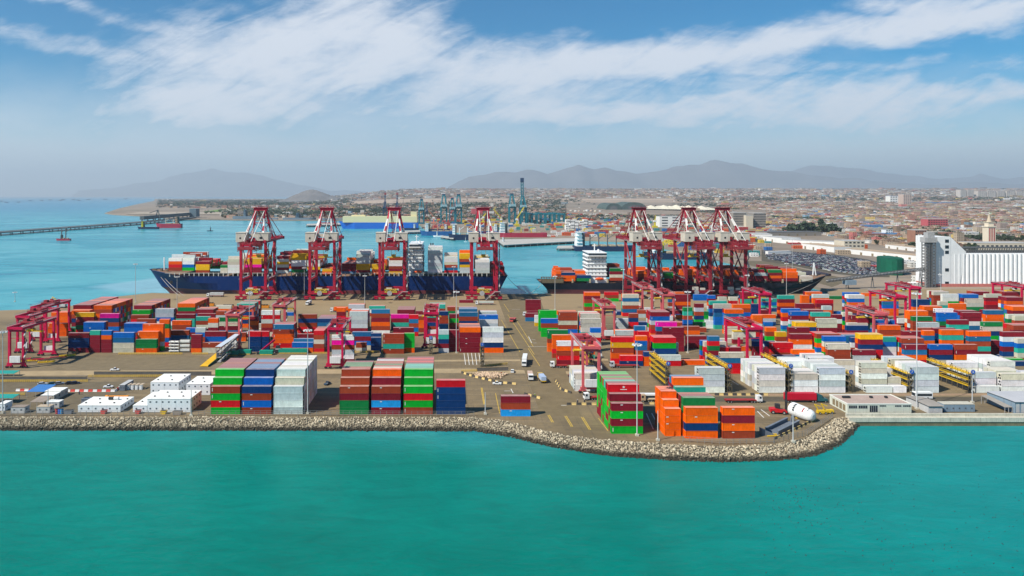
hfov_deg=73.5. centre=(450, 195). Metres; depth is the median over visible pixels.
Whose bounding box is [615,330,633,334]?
shipping container
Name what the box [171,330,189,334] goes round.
shipping container
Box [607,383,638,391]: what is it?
shipping container
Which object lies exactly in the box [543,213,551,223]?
stacking crane
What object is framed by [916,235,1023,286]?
grain silo
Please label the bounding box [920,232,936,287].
elevator tower
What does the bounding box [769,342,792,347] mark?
shipping container
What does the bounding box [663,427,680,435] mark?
shipping container
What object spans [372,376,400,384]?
shipping container
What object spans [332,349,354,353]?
shipping container
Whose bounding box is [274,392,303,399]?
shipping container
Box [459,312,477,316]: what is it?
shipping container
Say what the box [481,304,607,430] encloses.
road markings
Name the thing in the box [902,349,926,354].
shipping container
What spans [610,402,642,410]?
shipping container
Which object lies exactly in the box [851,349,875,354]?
shipping container
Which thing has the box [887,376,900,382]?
shipping container
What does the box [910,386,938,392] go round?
shipping container
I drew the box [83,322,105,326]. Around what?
shipping container
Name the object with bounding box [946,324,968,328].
shipping container
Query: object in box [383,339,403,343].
shipping container
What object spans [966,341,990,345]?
shipping container
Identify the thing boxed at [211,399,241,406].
shipping container
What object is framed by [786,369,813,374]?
shipping container
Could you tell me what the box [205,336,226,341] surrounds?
shipping container
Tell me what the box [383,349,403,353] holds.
shipping container
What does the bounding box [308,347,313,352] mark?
shipping container
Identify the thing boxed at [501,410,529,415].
shipping container
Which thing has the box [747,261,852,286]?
asphalt road
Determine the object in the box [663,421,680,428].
shipping container
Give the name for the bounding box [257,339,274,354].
boom
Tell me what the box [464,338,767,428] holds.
road markings
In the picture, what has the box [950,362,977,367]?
shipping container
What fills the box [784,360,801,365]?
shipping container
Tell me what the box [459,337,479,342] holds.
shipping container
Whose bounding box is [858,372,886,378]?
shipping container
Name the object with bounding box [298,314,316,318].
shipping container
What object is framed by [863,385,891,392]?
shipping container
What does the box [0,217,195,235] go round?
jetty
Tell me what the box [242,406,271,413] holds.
shipping container
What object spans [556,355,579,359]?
shipping container
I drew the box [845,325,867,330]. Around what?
shipping container
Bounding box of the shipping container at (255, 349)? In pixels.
[248,346,269,351]
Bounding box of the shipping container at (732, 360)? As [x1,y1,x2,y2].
[719,357,740,362]
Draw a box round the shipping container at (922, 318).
[910,316,931,320]
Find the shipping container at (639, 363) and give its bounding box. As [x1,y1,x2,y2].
[619,360,642,365]
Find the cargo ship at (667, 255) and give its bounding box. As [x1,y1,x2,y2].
[642,240,706,259]
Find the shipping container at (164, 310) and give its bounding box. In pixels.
[155,308,174,312]
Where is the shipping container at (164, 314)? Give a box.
[155,313,174,316]
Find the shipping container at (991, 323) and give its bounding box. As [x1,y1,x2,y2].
[980,321,1002,326]
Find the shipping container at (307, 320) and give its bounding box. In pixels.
[298,319,316,322]
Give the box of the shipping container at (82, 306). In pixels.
[73,305,92,308]
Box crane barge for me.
[56,227,72,240]
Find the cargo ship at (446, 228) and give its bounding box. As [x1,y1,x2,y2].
[430,222,449,230]
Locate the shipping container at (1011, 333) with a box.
[1000,331,1023,336]
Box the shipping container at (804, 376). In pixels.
[789,372,817,379]
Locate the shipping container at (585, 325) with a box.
[580,323,600,327]
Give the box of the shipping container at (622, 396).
[608,392,640,400]
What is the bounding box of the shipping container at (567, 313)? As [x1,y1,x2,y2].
[558,311,576,315]
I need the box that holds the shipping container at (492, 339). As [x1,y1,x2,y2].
[482,337,502,342]
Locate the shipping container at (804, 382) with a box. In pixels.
[789,379,817,385]
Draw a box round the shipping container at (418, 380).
[404,376,432,384]
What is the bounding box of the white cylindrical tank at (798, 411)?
[788,402,815,420]
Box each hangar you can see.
[597,203,621,209]
[616,202,646,209]
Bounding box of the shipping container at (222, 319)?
[218,317,237,321]
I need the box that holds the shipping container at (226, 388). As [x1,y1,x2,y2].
[211,385,241,392]
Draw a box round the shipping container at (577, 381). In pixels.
[574,378,584,384]
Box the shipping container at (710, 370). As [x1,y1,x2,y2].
[697,367,724,373]
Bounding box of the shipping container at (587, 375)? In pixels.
[574,372,596,378]
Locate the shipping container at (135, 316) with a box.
[131,314,149,318]
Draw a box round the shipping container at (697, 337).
[685,335,706,339]
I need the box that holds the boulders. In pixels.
[0,415,859,462]
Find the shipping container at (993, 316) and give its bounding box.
[983,314,1003,318]
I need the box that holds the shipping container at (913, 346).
[901,344,926,349]
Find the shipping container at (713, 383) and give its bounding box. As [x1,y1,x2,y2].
[703,380,724,386]
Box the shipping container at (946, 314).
[936,312,956,316]
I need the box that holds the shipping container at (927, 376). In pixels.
[909,372,938,379]
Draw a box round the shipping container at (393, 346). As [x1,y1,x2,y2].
[383,344,403,348]
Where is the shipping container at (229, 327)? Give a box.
[219,326,237,329]
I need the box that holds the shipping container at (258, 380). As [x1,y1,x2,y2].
[244,376,273,384]
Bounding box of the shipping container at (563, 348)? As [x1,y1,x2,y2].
[556,345,578,350]
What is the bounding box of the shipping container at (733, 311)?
[724,309,743,313]
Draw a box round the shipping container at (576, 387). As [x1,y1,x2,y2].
[574,384,595,390]
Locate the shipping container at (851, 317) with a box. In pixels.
[848,315,862,319]
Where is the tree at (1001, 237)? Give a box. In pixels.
[997,235,1006,239]
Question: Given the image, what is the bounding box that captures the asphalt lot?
[762,250,889,276]
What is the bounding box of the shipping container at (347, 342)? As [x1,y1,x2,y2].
[332,339,354,344]
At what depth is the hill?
8663.60 m
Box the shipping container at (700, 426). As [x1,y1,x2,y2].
[684,422,717,430]
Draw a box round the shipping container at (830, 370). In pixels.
[817,367,844,373]
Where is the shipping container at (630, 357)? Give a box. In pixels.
[619,355,642,360]
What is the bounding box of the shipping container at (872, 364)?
[858,362,886,367]
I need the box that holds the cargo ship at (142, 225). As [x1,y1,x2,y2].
[138,221,159,228]
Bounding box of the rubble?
[470,371,507,378]
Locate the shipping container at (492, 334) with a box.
[482,332,502,336]
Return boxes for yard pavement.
[0,289,1023,446]
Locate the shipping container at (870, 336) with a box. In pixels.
[858,334,882,338]
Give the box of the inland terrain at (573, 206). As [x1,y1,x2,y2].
[304,189,1010,214]
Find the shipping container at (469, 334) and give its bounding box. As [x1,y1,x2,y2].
[459,332,479,336]
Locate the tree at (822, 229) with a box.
[814,225,825,231]
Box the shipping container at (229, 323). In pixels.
[219,322,237,325]
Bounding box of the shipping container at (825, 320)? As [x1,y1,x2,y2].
[815,318,836,322]
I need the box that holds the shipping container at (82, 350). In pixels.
[68,347,89,352]
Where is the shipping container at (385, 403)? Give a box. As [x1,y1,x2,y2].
[371,400,400,406]
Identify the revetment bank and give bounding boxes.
[0,417,853,461]
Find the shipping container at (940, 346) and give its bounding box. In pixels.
[927,344,952,349]
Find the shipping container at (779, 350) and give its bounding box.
[769,347,792,352]
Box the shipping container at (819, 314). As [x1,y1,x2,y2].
[810,312,830,316]
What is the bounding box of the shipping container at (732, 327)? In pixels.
[724,326,740,329]
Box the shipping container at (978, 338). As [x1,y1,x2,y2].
[966,336,990,340]
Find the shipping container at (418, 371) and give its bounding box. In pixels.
[404,368,432,375]
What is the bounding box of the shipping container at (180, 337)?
[171,335,189,339]
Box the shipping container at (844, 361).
[834,359,854,364]
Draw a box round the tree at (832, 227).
[826,223,841,231]
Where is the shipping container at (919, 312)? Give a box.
[907,310,927,314]
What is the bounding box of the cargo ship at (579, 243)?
[572,225,632,250]
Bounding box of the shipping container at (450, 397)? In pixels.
[436,394,464,400]
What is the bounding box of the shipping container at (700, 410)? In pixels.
[683,406,717,414]
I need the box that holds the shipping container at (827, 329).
[816,327,836,331]
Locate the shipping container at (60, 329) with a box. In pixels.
[48,327,67,331]
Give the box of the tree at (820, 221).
[817,218,825,224]
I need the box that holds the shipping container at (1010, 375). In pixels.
[998,372,1023,379]
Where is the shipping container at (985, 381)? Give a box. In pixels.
[967,378,995,383]
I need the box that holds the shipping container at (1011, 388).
[997,385,1023,390]
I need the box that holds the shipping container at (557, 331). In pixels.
[547,329,567,333]
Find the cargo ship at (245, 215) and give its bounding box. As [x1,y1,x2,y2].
[233,209,257,218]
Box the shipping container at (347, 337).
[332,335,354,339]
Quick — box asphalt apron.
[50,357,206,369]
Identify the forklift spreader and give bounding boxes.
[759,427,776,436]
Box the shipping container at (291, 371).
[277,368,305,375]
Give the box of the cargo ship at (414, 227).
[402,224,418,229]
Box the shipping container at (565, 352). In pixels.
[556,350,578,354]
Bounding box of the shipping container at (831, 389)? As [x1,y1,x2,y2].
[818,386,844,392]
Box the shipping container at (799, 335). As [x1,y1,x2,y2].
[788,333,811,338]
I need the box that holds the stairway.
[216,334,237,362]
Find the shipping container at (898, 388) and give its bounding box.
[890,385,905,392]
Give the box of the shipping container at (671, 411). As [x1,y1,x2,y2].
[663,407,680,415]
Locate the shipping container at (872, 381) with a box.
[858,378,886,383]
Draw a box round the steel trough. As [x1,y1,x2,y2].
[765,417,799,434]
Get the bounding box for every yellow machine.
[814,404,827,414]
[821,403,833,412]
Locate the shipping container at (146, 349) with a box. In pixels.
[136,348,157,351]
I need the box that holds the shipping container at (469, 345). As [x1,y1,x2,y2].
[459,342,479,347]
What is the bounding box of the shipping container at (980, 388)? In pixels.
[969,385,998,392]
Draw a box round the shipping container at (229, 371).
[215,368,244,375]
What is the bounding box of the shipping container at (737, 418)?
[720,413,754,422]
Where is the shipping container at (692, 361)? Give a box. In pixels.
[681,359,704,364]
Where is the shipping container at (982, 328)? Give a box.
[980,326,1002,330]
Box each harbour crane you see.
[383,193,386,214]
[418,199,424,223]
[440,194,446,223]
[449,198,454,223]
[455,194,461,223]
[508,193,515,223]
[519,178,526,223]
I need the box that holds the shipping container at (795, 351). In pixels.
[790,349,814,353]
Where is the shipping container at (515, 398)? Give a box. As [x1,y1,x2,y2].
[501,395,529,402]
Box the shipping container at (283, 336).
[273,334,293,338]
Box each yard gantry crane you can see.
[5,315,57,367]
[14,305,61,352]
[30,298,71,340]
[224,304,254,349]
[270,297,296,338]
[324,315,351,368]
[421,303,440,347]
[568,331,601,392]
[592,298,616,339]
[631,281,653,309]
[650,287,675,320]
[724,315,764,357]
[741,286,772,313]
[844,304,889,332]
[868,289,908,327]
[885,281,921,309]
[991,280,1023,296]
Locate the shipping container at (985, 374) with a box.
[967,371,995,377]
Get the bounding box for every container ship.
[149,235,507,293]
[537,244,828,293]
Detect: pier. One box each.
[306,223,340,226]
[405,230,419,233]
[441,236,453,240]
[498,238,574,247]
[556,246,573,250]
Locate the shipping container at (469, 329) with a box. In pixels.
[459,327,479,331]
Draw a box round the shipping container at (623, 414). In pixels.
[610,410,642,418]
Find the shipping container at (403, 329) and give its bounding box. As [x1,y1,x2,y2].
[393,327,413,331]
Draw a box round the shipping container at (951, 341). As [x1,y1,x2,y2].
[939,339,963,343]
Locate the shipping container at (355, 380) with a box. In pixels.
[341,376,369,384]
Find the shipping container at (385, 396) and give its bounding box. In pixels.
[371,393,400,399]
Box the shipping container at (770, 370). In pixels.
[757,367,784,373]
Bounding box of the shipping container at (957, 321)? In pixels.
[946,319,968,324]
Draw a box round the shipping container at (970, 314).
[960,312,981,316]
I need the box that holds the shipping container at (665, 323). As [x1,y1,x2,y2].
[655,321,676,326]
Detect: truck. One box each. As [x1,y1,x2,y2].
[206,292,223,296]
[305,300,311,304]
[330,307,347,311]
[475,301,493,304]
[522,353,527,366]
[523,311,537,316]
[527,371,532,380]
[537,372,545,382]
[550,361,567,367]
[583,392,596,400]
[609,361,638,367]
[640,393,654,398]
[641,393,654,401]
[724,394,762,402]
[783,392,827,402]
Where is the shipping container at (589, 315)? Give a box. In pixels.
[580,313,599,317]
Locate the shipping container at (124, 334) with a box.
[113,332,135,337]
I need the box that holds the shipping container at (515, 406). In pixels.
[501,403,529,409]
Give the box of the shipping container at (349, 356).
[332,353,354,358]
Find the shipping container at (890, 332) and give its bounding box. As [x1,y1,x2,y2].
[877,329,900,334]
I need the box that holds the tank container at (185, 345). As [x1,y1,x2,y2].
[180,344,190,347]
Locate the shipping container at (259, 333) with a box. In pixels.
[248,331,269,336]
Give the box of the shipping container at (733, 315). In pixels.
[724,313,743,316]
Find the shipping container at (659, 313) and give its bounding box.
[650,311,669,315]
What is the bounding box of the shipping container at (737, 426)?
[720,421,754,430]
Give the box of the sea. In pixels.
[0,196,1023,575]
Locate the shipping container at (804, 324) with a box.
[794,322,815,326]
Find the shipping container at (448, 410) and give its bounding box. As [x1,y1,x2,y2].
[436,407,464,413]
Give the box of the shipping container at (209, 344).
[202,342,224,347]
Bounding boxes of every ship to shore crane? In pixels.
[235,206,284,299]
[304,207,345,299]
[374,206,411,299]
[465,206,502,299]
[616,206,662,298]
[662,206,715,298]
[699,206,752,298]
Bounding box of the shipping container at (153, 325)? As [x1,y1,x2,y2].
[143,323,164,327]
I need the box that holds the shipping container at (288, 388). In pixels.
[274,385,303,392]
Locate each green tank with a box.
[226,350,238,355]
[238,349,251,354]
[259,350,273,354]
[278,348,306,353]
[877,256,903,275]
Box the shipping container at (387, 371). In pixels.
[373,368,401,375]
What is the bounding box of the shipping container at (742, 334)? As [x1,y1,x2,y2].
[732,332,755,336]
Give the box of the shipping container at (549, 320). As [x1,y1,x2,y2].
[541,318,557,322]
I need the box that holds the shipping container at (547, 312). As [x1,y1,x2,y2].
[538,310,556,314]
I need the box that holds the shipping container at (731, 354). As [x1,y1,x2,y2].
[719,352,743,357]
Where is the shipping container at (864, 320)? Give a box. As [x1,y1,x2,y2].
[856,318,876,322]
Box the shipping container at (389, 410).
[371,407,400,413]
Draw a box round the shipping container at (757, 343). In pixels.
[751,341,774,345]
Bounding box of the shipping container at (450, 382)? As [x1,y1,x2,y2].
[436,379,464,386]
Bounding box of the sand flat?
[130,212,221,213]
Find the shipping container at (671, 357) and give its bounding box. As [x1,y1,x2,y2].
[658,354,680,360]
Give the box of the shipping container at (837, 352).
[825,349,850,354]
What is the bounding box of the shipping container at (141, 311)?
[132,309,151,313]
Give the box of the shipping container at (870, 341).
[858,339,882,344]
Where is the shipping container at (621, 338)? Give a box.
[610,336,633,341]
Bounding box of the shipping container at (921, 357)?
[901,354,926,359]
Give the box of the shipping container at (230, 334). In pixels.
[228,332,246,336]
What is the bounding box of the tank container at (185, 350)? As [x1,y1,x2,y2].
[179,347,190,352]
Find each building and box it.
[471,208,482,214]
[656,216,680,226]
[729,212,745,227]
[744,215,752,227]
[748,213,765,227]
[829,394,911,412]
[834,240,864,248]
[881,229,892,232]
[885,196,897,202]
[898,194,910,204]
[907,229,925,242]
[921,219,947,225]
[958,241,1023,249]
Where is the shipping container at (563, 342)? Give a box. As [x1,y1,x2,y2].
[556,340,578,345]
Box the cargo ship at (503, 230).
[499,222,546,236]
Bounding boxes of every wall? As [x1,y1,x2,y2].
[0,376,86,379]
[94,371,210,374]
[477,367,507,370]
[845,413,1023,425]
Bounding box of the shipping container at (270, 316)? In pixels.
[261,314,280,318]
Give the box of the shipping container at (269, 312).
[261,310,280,314]
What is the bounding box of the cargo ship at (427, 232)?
[420,223,451,235]
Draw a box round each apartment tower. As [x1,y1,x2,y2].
[956,190,965,196]
[966,190,973,196]
[974,191,986,196]
[987,191,995,196]
[996,191,1004,196]
[1005,191,1014,196]
[1015,191,1023,196]
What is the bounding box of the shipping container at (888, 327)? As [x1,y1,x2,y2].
[877,325,900,329]
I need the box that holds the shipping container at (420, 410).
[404,407,432,413]
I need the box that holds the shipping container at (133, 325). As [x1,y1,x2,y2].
[124,323,143,327]
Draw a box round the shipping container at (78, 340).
[68,338,89,342]
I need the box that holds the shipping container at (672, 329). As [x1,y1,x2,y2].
[662,327,683,331]
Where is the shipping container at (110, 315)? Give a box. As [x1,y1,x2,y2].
[100,313,120,317]
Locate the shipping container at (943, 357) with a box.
[927,354,952,359]
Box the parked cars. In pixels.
[764,251,876,266]
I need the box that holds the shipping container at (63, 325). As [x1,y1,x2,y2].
[48,323,67,327]
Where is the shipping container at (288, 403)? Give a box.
[274,399,303,406]
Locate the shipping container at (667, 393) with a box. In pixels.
[659,390,675,397]
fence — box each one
[0,411,330,415]
[331,411,474,415]
[682,436,725,443]
[726,437,773,444]
[774,431,804,442]
[805,412,832,434]
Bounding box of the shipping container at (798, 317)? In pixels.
[788,315,808,319]
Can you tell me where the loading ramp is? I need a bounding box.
[201,352,224,366]
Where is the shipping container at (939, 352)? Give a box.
[927,349,952,354]
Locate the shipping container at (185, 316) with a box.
[176,314,195,318]
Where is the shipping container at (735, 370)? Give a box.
[728,368,740,373]
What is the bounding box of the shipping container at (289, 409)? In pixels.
[274,406,303,413]
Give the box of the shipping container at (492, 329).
[482,327,502,331]
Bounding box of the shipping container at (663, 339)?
[652,337,675,342]
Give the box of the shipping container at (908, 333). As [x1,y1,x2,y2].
[901,331,920,335]
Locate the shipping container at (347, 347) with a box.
[332,344,354,349]
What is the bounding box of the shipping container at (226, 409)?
[211,406,241,413]
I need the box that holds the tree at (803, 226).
[790,221,808,230]
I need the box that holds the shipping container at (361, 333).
[352,331,372,335]
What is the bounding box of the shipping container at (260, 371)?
[246,368,275,375]
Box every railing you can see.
[0,380,87,381]
[88,375,160,376]
[118,352,182,354]
[356,350,382,352]
[484,362,507,365]
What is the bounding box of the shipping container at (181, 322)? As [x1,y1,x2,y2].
[172,320,191,324]
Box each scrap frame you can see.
[37,360,54,362]
[43,357,60,360]
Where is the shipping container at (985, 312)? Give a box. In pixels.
[983,310,1003,314]
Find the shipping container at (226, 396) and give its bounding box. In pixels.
[211,392,241,399]
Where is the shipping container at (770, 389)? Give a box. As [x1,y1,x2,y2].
[757,385,784,392]
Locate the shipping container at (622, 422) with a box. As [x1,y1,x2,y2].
[610,417,642,425]
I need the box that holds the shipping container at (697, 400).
[681,396,714,405]
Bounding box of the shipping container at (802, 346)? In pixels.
[793,344,811,348]
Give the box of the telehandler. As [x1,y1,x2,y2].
[274,345,280,352]
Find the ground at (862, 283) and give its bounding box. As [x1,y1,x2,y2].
[0,199,1023,446]
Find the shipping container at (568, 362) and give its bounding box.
[556,359,578,364]
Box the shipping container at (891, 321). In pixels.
[875,319,894,324]
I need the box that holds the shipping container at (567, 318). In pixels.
[558,316,576,320]
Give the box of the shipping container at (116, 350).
[113,347,135,352]
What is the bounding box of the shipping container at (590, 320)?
[580,318,600,322]
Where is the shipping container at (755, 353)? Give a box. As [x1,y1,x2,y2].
[751,350,768,355]
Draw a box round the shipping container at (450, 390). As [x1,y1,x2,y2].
[436,387,464,393]
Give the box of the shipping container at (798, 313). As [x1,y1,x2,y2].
[788,311,808,315]
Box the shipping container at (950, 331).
[939,329,962,334]
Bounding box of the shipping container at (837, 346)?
[825,343,849,349]
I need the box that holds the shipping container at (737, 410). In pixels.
[720,406,754,414]
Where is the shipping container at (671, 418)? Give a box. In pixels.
[663,414,680,421]
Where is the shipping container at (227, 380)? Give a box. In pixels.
[213,376,242,384]
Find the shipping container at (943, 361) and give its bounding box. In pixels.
[927,360,945,364]
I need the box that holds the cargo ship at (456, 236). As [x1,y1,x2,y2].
[448,224,471,239]
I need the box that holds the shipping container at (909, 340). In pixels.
[899,338,923,342]
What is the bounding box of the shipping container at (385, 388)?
[371,385,400,392]
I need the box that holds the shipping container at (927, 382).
[910,379,938,385]
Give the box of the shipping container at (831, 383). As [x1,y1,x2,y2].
[818,380,844,386]
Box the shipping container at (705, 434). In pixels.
[683,429,717,438]
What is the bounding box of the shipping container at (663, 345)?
[652,342,675,347]
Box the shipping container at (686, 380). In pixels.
[671,376,702,384]
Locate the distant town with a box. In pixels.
[157,187,1023,285]
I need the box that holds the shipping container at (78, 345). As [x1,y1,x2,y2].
[68,343,89,347]
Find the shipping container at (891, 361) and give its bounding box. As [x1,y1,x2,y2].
[888,358,915,364]
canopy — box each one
[0,370,19,375]
[0,394,19,403]
[27,384,55,392]
[30,396,52,406]
[981,395,1012,412]
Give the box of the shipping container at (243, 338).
[228,336,246,340]
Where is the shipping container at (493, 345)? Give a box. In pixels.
[482,342,502,347]
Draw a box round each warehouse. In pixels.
[751,233,771,237]
[755,231,820,235]
[763,236,800,242]
[765,251,790,254]
[782,239,833,244]
[802,243,850,252]
[845,248,915,260]
[885,244,915,251]
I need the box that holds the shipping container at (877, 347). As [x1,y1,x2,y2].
[858,344,882,349]
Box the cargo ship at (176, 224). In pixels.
[156,216,182,227]
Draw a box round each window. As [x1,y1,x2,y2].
[149,394,199,408]
[870,406,877,411]
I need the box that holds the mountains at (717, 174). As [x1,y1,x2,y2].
[448,160,1023,188]
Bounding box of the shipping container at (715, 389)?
[706,387,724,392]
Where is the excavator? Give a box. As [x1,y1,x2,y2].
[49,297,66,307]
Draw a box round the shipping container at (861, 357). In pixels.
[851,355,875,359]
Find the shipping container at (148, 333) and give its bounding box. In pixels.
[138,331,159,336]
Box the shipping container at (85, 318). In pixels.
[76,316,95,320]
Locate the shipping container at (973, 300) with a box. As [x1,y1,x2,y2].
[964,299,983,302]
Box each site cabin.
[0,400,11,410]
[11,405,29,411]
[36,404,53,411]
[40,391,62,400]
[45,387,67,395]
[46,399,63,407]
[78,397,133,411]
[81,397,91,402]
[120,380,133,390]
[133,392,156,411]
[147,390,200,411]
[150,374,190,393]
[186,376,214,394]
[937,401,974,411]
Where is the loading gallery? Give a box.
[140,209,199,220]
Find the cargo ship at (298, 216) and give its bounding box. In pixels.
[283,213,316,219]
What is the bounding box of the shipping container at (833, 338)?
[822,336,845,341]
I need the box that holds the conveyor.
[826,267,924,288]
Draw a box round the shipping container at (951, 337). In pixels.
[939,334,963,339]
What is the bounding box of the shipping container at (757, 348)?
[751,345,768,350]
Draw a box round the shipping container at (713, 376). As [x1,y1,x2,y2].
[697,373,724,379]
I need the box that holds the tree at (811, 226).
[806,222,817,230]
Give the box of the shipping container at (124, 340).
[113,337,135,342]
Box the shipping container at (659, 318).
[650,316,669,320]
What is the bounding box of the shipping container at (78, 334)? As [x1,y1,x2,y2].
[68,332,89,337]
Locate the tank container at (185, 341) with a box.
[180,340,190,342]
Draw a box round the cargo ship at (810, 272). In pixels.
[723,271,830,278]
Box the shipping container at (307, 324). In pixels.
[298,323,316,326]
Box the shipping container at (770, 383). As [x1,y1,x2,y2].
[757,379,784,386]
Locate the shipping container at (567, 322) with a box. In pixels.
[558,320,576,324]
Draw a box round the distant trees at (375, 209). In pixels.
[156,188,1023,239]
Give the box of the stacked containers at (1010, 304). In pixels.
[51,245,1023,434]
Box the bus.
[911,391,932,398]
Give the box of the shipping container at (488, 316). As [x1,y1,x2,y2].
[479,314,497,318]
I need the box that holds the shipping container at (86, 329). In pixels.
[83,326,105,331]
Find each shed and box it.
[909,397,942,412]
[986,391,1023,412]
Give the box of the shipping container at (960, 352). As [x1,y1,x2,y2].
[953,349,977,354]
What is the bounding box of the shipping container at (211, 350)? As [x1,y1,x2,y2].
[202,348,218,352]
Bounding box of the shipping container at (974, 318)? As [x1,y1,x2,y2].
[960,316,981,320]
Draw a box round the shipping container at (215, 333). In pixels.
[205,331,226,336]
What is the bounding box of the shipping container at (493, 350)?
[482,347,502,352]
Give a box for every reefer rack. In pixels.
[429,336,432,354]
[480,343,483,366]
[581,341,593,364]
[649,351,670,385]
[705,352,731,392]
[761,352,792,391]
[845,369,852,391]
[871,357,913,392]
[926,357,974,392]
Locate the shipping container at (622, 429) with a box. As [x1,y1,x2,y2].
[610,425,642,433]
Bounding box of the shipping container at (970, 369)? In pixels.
[951,368,977,372]
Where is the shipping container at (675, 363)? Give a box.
[669,361,680,365]
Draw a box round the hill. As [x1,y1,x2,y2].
[277,190,340,201]
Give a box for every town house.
[879,239,887,244]
[953,230,963,241]
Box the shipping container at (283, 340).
[273,338,293,342]
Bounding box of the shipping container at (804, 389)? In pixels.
[789,386,817,392]
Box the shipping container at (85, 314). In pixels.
[76,312,95,316]
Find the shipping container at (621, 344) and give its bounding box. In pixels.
[611,342,633,347]
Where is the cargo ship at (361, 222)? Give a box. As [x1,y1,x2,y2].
[339,212,418,228]
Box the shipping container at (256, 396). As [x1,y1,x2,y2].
[242,393,271,399]
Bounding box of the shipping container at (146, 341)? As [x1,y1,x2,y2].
[136,339,157,343]
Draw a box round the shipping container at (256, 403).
[242,400,271,406]
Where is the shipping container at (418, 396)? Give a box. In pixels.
[404,393,432,399]
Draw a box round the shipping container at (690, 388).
[673,386,705,394]
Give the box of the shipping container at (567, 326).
[558,325,576,328]
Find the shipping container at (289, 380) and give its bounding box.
[275,376,304,384]
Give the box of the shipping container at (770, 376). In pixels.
[757,373,784,379]
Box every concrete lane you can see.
[0,369,568,375]
[355,359,607,361]
[711,393,986,395]
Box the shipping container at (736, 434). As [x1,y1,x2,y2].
[720,429,754,438]
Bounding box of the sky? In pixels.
[0,0,1023,195]
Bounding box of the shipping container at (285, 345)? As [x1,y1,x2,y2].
[273,343,291,347]
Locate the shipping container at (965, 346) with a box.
[952,344,977,349]
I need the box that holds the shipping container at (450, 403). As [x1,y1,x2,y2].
[436,401,464,406]
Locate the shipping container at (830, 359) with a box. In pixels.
[807,357,833,361]
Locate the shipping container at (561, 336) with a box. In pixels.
[552,334,570,339]
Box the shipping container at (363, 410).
[340,407,368,413]
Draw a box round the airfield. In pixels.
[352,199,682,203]
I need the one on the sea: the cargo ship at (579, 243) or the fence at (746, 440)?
the cargo ship at (579, 243)
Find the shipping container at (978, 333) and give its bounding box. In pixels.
[966,331,990,335]
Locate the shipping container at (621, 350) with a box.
[610,347,633,352]
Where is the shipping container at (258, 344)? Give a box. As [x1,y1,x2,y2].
[248,341,269,346]
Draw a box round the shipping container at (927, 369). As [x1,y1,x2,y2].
[909,366,938,373]
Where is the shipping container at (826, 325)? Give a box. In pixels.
[816,323,836,327]
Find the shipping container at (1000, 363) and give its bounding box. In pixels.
[987,360,1014,365]
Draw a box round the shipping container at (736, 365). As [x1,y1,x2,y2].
[720,363,740,367]
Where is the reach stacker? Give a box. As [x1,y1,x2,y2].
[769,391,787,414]
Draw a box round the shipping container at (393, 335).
[383,333,403,338]
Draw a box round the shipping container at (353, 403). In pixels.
[339,400,368,406]
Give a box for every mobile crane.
[514,207,523,225]
[652,215,657,227]
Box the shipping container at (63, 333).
[48,331,67,335]
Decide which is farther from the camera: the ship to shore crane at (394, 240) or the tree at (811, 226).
the tree at (811, 226)
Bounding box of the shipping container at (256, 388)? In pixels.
[242,385,271,392]
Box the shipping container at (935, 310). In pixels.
[933,308,953,312]
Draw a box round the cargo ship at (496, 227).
[468,220,498,233]
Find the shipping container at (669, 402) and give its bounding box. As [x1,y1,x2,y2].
[661,398,678,406]
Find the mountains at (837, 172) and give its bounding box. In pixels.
[792,165,1023,184]
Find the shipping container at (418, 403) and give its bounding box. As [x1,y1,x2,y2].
[404,400,432,406]
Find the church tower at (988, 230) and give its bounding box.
[981,214,996,240]
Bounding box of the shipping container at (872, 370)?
[858,367,886,372]
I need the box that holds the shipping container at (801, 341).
[788,338,811,343]
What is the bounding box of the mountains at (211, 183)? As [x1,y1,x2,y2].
[71,169,365,196]
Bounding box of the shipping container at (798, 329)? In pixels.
[787,327,809,331]
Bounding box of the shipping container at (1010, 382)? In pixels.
[997,379,1023,385]
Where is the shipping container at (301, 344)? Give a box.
[292,342,313,347]
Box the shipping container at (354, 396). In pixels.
[340,393,368,399]
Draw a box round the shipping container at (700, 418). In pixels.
[683,413,717,422]
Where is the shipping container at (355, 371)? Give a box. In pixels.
[341,368,370,375]
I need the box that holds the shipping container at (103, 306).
[94,305,112,308]
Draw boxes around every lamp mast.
[0,329,7,413]
[133,263,136,302]
[189,390,192,415]
[246,291,252,348]
[303,329,311,413]
[453,290,459,352]
[632,343,641,435]
[656,413,659,440]
[684,291,690,352]
[784,262,788,294]
[791,420,794,442]
[911,292,921,409]
[970,375,974,402]
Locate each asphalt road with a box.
[0,382,137,413]
[497,295,580,415]
[715,397,986,401]
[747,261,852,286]
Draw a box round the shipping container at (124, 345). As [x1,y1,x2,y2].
[113,342,135,347]
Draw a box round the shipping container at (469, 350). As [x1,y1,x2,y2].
[459,347,479,352]
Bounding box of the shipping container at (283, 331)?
[273,329,293,333]
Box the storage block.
[582,219,587,225]
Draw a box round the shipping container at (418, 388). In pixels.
[404,385,432,392]
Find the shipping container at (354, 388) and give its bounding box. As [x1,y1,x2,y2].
[340,385,368,392]
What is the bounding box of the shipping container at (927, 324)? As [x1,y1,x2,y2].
[917,322,938,326]
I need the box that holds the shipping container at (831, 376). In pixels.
[817,373,844,379]
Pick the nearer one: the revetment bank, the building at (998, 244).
the revetment bank
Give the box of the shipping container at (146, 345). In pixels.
[136,343,157,347]
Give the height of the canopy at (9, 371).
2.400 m
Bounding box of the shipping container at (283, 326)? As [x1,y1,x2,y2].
[273,324,293,328]
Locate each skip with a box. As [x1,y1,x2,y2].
[64,409,73,413]
[172,410,182,414]
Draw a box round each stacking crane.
[530,213,537,223]
[539,213,546,222]
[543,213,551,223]
[557,213,564,221]
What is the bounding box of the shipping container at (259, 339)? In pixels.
[248,336,269,341]
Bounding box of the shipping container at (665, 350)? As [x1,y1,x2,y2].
[652,348,675,353]

